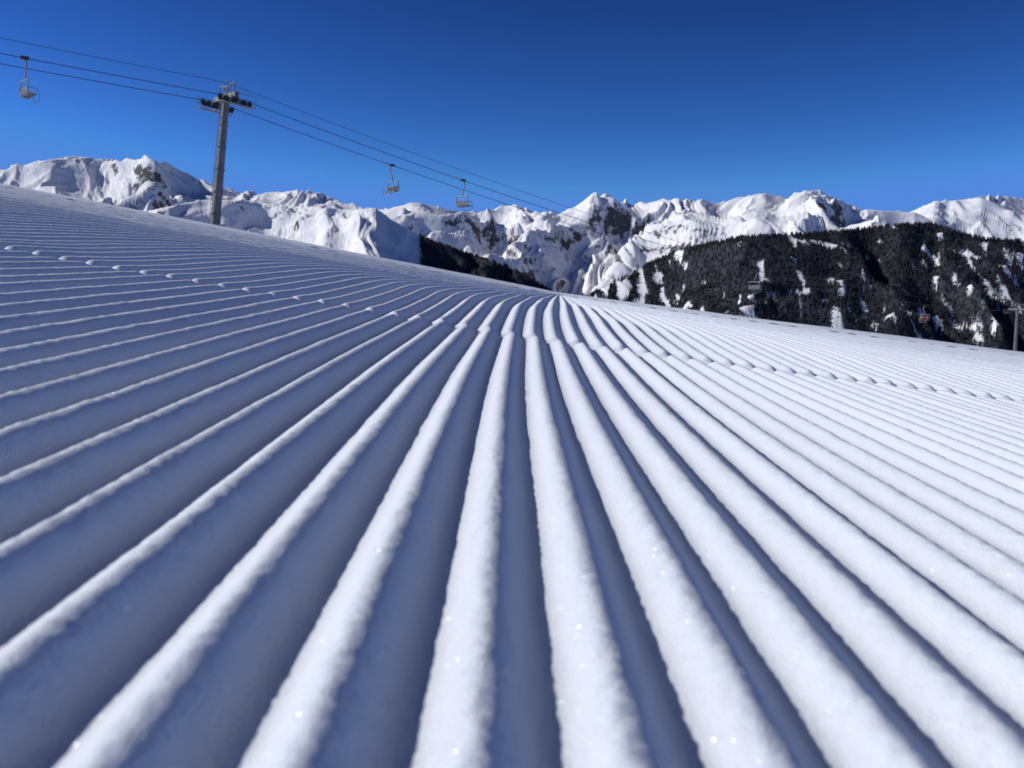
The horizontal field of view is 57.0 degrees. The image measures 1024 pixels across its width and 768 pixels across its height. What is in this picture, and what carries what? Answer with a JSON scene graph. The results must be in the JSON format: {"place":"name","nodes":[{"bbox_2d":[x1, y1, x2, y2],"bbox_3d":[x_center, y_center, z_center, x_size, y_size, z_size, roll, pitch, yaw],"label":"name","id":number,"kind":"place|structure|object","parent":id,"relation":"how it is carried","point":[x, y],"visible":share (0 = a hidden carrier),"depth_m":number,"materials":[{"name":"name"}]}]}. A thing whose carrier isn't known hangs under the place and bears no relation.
{"place":"outdoors","nodes":[
{"label":"outdoors","id":0,"kind":"place"},
{"bbox_2d":[148,200,549,290],"bbox_3d":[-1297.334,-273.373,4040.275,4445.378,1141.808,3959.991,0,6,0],"label":"snowy foothill","id":1,"kind":"structure","parent":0,"point":[373,232],"depth_m":4335.35,"materials":[{"name":"white snow"}]},
{"bbox_2d":[419,234,551,290],"bbox_3d":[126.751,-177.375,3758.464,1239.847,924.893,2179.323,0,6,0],"label":"conifer forest","id":2,"kind":"object","parent":1,"relation":"on","point":[545,287],"visible":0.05,"depth_m":4396.45,"materials":[{"name":"green plant"}]},
{"bbox_2d":[0,155,938,295],"bbox_3d":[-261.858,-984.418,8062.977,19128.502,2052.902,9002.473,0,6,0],"label":"snowy mountain range","id":3,"kind":"structure","parent":0,"point":[556,255],"depth_m":8087.02,"materials":[{"name":"white snow"}]},
{"bbox_2d":[0,0,1023,214],"label":"sky","id":4,"kind":"structure","parent":0,"point":[883,105],"materials":[{"name":"blue"}]},
{"bbox_2d":[593,224,1023,351],"bbox_3d":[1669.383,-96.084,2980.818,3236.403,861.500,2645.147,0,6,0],"label":"forested mountain","id":5,"kind":"structure","parent":0,"point":[623,287],"depth_m":2979.93,"materials":[{"name":"green plant"}]},
{"bbox_2d":[584,221,1023,351],"bbox_3d":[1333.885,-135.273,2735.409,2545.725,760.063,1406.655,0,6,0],"label":"conifer forest","id":6,"kind":"object","parent":5,"relation":"on","point":[854,257],"visible":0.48,"depth_m":2997.84,"materials":[{"name":"green plant"}]},
{"bbox_2d":[911,194,1023,240],"bbox_3d":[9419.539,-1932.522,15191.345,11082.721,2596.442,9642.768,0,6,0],"label":"distant mountain range","id":7,"kind":"structure","parent":0,"point":[1001,217],"depth_m":15455.50,"materials":[{"name":"white snow"}]},
{"bbox_3d":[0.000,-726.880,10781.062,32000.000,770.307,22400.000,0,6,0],"label":"snowy hillside","id":8,"kind":"structure","parent":0,"visible":0},
{"bbox_2d":[197,80,255,226],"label":"chairlift pylon","id":9,"kind":"object","parent":8,"relation":"on","point":[221,102],"visible":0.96,"depth_m":87.53,"materials":[{"name":"metal"}]},
{"bbox_2d":[2,38,1018,304],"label":"signal cable","id":10,"kind":"object","parent":9,"relation":"attached to","point":[434,160],"visible":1,"depth_m":100.23,"materials":[{"name":"metal"}]},
{"bbox_2d":[0,183,1023,767],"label":"groomed ski slope","id":11,"kind":"structure","parent":8,"relation":"on","point":[266,501],"depth_m":0.38,"materials":[{"name":"white snow"}]},
{"bbox_2d":[1003,304,1023,350],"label":"chairlift pylon","id":12,"kind":"object","parent":8,"relation":"on","point":[1016,329],"visible":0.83,"depth_m":231.54,"materials":[{"name":"metal"}]},
{"bbox_2d":[0,63,995,310],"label":"haul rope","id":13,"kind":"object","parent":12,"relation":"attached to","point":[424,176],"visible":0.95,"depth_m":103.81,"materials":[{"name":"metal"}]},
{"bbox_2d":[382,164,398,195],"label":"lift chair","id":14,"kind":"object","parent":13,"relation":"hanging from","point":[393,189],"visible":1,"depth_m":103.31,"materials":[{"name":"metal"}]},
{"bbox_2d":[919,306,929,320],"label":"lift chair","id":15,"kind":"object","parent":13,"relation":"hanging from","point":[924,317],"visible":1,"depth_m":199.18,"materials":[{"name":"metal"}]},
{"bbox_2d":[0,53,1023,310],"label":"haul rope","id":16,"kind":"object","parent":12,"relation":"attached to","point":[426,167],"visible":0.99,"depth_m":100.59,"materials":[{"name":"metal"}]},
{"bbox_2d":[19,55,39,103],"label":"lift chair","id":17,"kind":"object","parent":16,"relation":"hanging from","point":[25,93],"visible":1,"depth_m":74.33,"materials":[{"name":"metal"}]},
{"bbox_2d":[456,179,472,210],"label":"lift chair","id":18,"kind":"object","parent":16,"relation":"hanging from","point":[461,204],"visible":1,"depth_m":105.82,"materials":[{"name":"metal"}]},
{"bbox_2d":[748,270,761,291],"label":"lift chair","id":19,"kind":"object","parent":16,"relation":"hanging from","point":[754,287],"visible":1,"depth_m":147.55,"materials":[{"name":"metal"}]},
{"bbox_2d":[972,309,981,323],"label":"lift chair","id":20,"kind":"object","parent":16,"relation":"hanging from","point":[976,321],"visible":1,"depth_m":209.52,"materials":[{"name":"metal"}]}
]}

